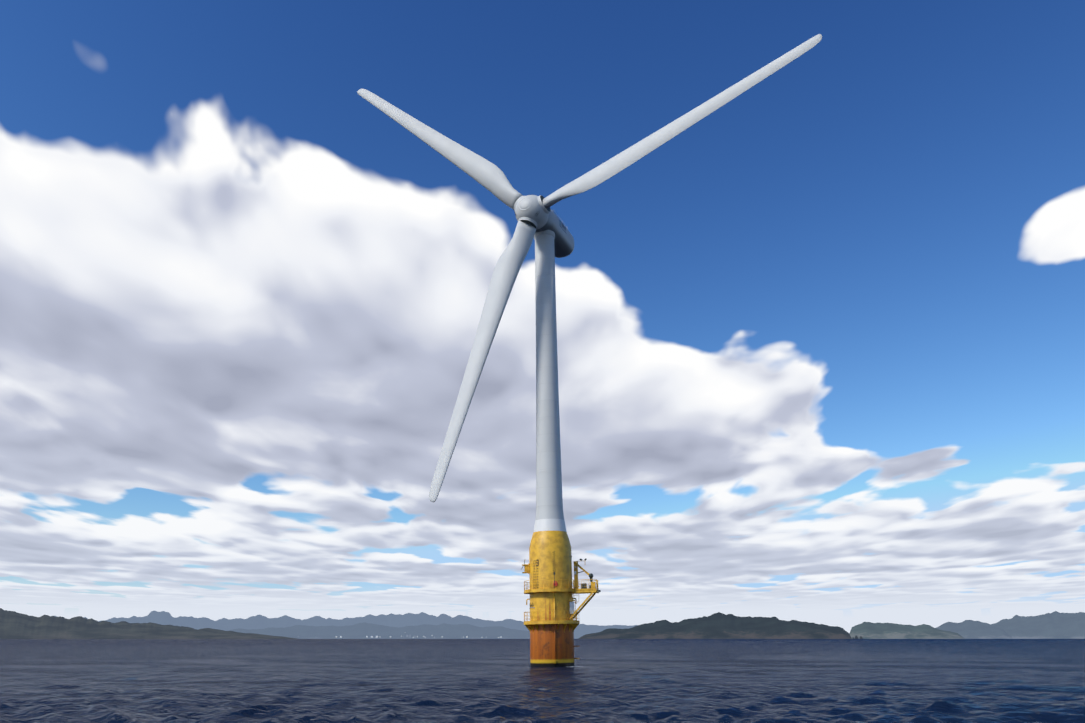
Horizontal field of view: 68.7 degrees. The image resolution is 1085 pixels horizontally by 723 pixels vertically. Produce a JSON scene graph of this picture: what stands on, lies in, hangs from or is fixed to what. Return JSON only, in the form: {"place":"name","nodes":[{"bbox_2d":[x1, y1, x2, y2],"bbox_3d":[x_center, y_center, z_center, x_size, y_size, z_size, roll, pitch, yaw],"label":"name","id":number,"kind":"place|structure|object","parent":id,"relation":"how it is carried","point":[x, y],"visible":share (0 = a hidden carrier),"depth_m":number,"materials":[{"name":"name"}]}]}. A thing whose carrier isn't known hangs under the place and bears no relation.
{"place":"outdoors","nodes":[
{"label":"outdoors","id":0,"kind":"place"},
{"bbox_2d":[0,608,296,638],"bbox_3d":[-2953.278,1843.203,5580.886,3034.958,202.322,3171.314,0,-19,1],"label":"headland","id":1,"kind":"structure","parent":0,"point":[14,625],"depth_m":4733.92,"materials":[{"name":"green plant"}]},
{"bbox_2d":[55,611,637,631],"bbox_3d":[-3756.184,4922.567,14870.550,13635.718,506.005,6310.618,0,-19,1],"label":"mountain range","id":2,"kind":"structure","parent":0,"point":[284,621],"depth_m":14932.28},
{"bbox_2d":[228,622,529,638],"bbox_3d":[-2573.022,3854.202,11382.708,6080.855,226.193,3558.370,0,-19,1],"label":"mountain range","id":3,"kind":"structure","parent":0,"point":[363,630],"depth_m":10803.46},
{"bbox_2d":[298,635,501,637],"bbox_3d":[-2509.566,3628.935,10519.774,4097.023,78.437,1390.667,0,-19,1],"label":"town buildings","id":4,"kind":"structure","parent":3,"relation":"on","point":[406,636],"depth_m":10549.05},
{"bbox_2d":[0,639,1084,722],"bbox_3d":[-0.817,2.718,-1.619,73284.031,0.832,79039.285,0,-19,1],"label":"sea","id":5,"kind":"structure","parent":0,"point":[504,681],"depth_m":59.42,"materials":[{"name":"liquid"}]},
{"bbox_2d":[529,230,574,666],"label":"wind turbine tower","id":6,"kind":"structure","parent":5,"relation":"in","point":[549,536],"depth_m":94.28,"materials":[{"name":"metal"}]},
{"bbox_2d":[521,551,600,666],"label":"floater equipment","id":7,"kind":"object","parent":6,"relation":"attached to","point":[555,583],"visible":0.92,"depth_m":91.31,"materials":[{"name":"paint"}]},
{"bbox_2d":[524,579,598,632],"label":"service platforms","id":8,"kind":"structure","parent":6,"relation":"attached to","point":[574,623],"depth_m":89.65,"materials":[{"name":"yellow metal"}]},
{"bbox_2d":[357,34,821,501],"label":"turbine rotor blades","id":9,"kind":"object","parent":6,"relation":"attached to","point":[534,214],"visible":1,"depth_m":100.10,"materials":[{"name":"paint"}]},
{"bbox_2d":[0,0,1084,632],"label":"sky","id":10,"kind":"structure","parent":0,"point":[821,345],"materials":[{"name":"blue"}]},
{"bbox_2d":[574,629,604,638],"bbox_3d":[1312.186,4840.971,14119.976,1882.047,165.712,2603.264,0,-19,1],"label":"hill","id":11,"kind":"structure","parent":0,"point":[577,634],"depth_m":13650.15,"materials":[{"name":"grey"}]},
{"bbox_2d":[578,612,851,638],"bbox_3d":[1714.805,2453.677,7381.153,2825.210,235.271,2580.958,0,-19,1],"label":"island","id":12,"kind":"structure","parent":0,"point":[718,625],"depth_m":6638.26,"materials":[{"name":"green plant"}]},
{"bbox_2d":[849,622,964,638],"bbox_3d":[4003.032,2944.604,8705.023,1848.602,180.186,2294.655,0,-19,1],"label":"green island","id":13,"kind":"structure","parent":0,"point":[867,630],"depth_m":8097.63,"materials":[{"name":"green plant"}]},
{"bbox_2d":[936,620,1012,638],"bbox_3d":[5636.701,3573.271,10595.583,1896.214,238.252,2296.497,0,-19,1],"label":"hill","id":14,"kind":"structure","parent":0,"point":[968,629],"depth_m":10009.66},
{"bbox_2d":[991,611,1084,638],"bbox_3d":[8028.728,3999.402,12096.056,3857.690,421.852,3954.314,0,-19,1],"label":"hill","id":15,"kind":"structure","parent":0,"point":[1055,625],"depth_m":11385.46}
]}

